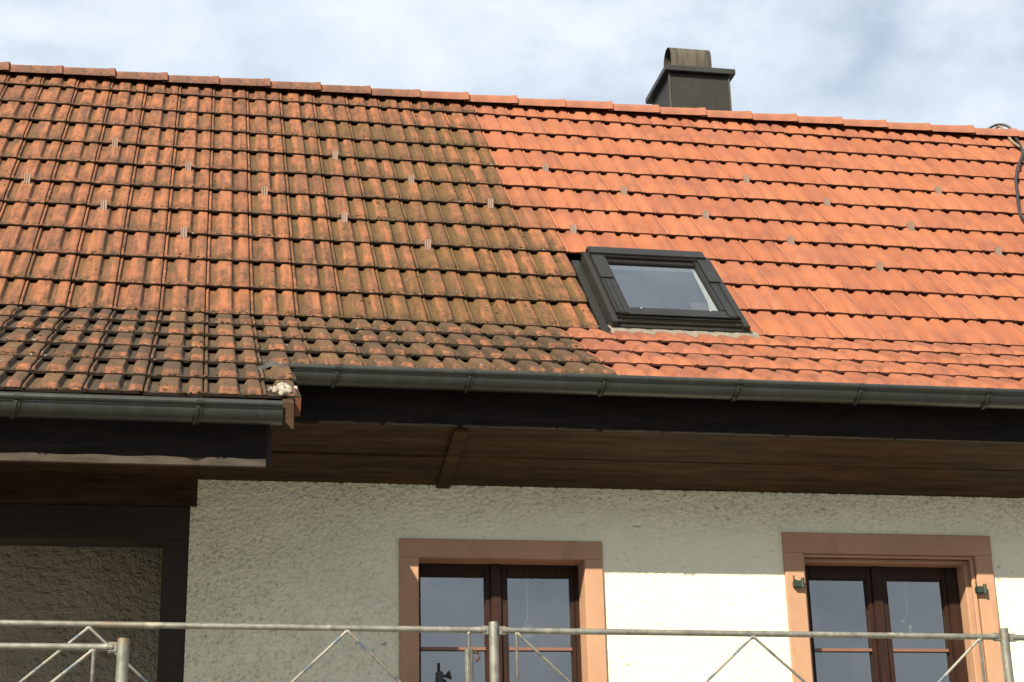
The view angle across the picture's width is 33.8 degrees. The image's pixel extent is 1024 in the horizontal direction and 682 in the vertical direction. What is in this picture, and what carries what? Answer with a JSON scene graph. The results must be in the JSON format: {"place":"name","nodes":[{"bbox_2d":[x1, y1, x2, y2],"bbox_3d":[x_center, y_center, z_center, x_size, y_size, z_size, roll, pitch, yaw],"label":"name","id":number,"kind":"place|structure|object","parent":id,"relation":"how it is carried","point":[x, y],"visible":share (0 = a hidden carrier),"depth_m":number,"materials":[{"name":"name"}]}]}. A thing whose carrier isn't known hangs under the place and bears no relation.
{"place":"outdoors","nodes":[
{"label":"outdoors","id":0,"kind":"place"},
{"bbox_2d":[0,0,1023,130],"label":"sky","id":1,"kind":"structure","parent":0,"point":[934,62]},
{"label":"ground","id":2,"kind":"structure","parent":0,"visible":0},
{"bbox_2d":[115,638,129,681],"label":"scaffold post","id":3,"kind":"object","parent":2,"relation":"on","point":[122,659],"visible":1,"depth_m":4.99,"materials":[{"name":"grey metal"}]},
{"bbox_2d":[0,642,116,681],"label":"guardrail","id":4,"kind":"object","parent":3,"relation":"attached to","point":[94,648],"visible":1,"depth_m":4.97,"materials":[{"name":"grey metal"}]},
{"bbox_2d":[465,647,479,681],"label":"scaffold post","id":5,"kind":"object","parent":2,"relation":"on","point":[472,665],"visible":0.65,"depth_m":6.47,"materials":[{"name":"metal"}]},
{"bbox_2d":[435,671,451,681],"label":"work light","id":6,"kind":"object","parent":5,"relation":"attached to","point":[439,676],"visible":1,"depth_m":6.55,"materials":[{"name":"black metal"}]},
{"bbox_2d":[489,621,498,681],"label":"scaffold post","id":7,"kind":"object","parent":2,"relation":"on","point":[494,650],"visible":1,"depth_m":5.86,"materials":[{"name":"grey metal"}]},
{"bbox_2d":[0,620,488,681],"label":"guardrail","id":8,"kind":"object","parent":7,"relation":"attached to","point":[346,629],"visible":1,"depth_m":5.74,"materials":[{"name":"grey metal"}]},
{"bbox_2d":[498,626,1000,681],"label":"guardrail","id":9,"kind":"object","parent":7,"relation":"attached to","point":[751,635],"visible":1,"depth_m":6.05,"materials":[{"name":"grey metal"}]},
{"bbox_2d":[0,47,1023,681],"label":"house","id":10,"kind":"structure","parent":2,"relation":"on","point":[684,347],"depth_m":7.29,"materials":[{"name":"tile"}]},
{"bbox_2d":[399,538,607,681],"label":"window","id":11,"kind":"structure","parent":10,"relation":"in","point":[580,563],"depth_m":6.93,"materials":[{"name":"brown wood"}]},
{"bbox_2d":[521,579,534,638],"bbox_3d":[0.064,1.035,7.336,0.065,0.523,0.065,2,-19,-10],"label":"pendant lamp","id":12,"kind":"object","parent":10,"relation":"hanging from","point":[527,636],"visible":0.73,"depth_m":7.25,"materials":[{"name":"white glass"}]},
{"bbox_2d":[781,532,1004,681],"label":"window","id":13,"kind":"structure","parent":10,"relation":"in","point":[807,557],"depth_m":7.24,"materials":[{"name":"brown wood"}]},
{"bbox_2d":[900,582,916,632],"bbox_3d":[1.788,1.089,7.660,0.065,0.495,0.065,-13,-22,31],"label":"pendant lamp","id":14,"kind":"object","parent":10,"relation":"hanging from","point":[909,626],"visible":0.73,"depth_m":7.57,"materials":[{"name":"white glass"}]},
{"bbox_2d":[988,123,1023,220],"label":"hose","id":15,"kind":"object","parent":10,"relation":"hanging from","point":[1016,173],"visible":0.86,"depth_m":10.53,"materials":[{"name":"black rubber"}]},
{"bbox_2d":[995,125,1023,149],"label":"rope","id":16,"kind":"object","parent":10,"relation":"on","point":[1008,137],"visible":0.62,"depth_m":11.11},
{"bbox_2d":[999,628,1013,681],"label":"scaffold post","id":17,"kind":"object","parent":2,"relation":"on","point":[1006,656],"visible":1,"depth_m":6.21,"materials":[{"name":"grey metal"}]},
{"bbox_2d":[1009,633,1023,641],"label":"guardrail","id":18,"kind":"object","parent":17,"relation":"attached to","point":[1013,637],"visible":1,"depth_m":6.24,"materials":[{"name":"grey metal"}]}
]}

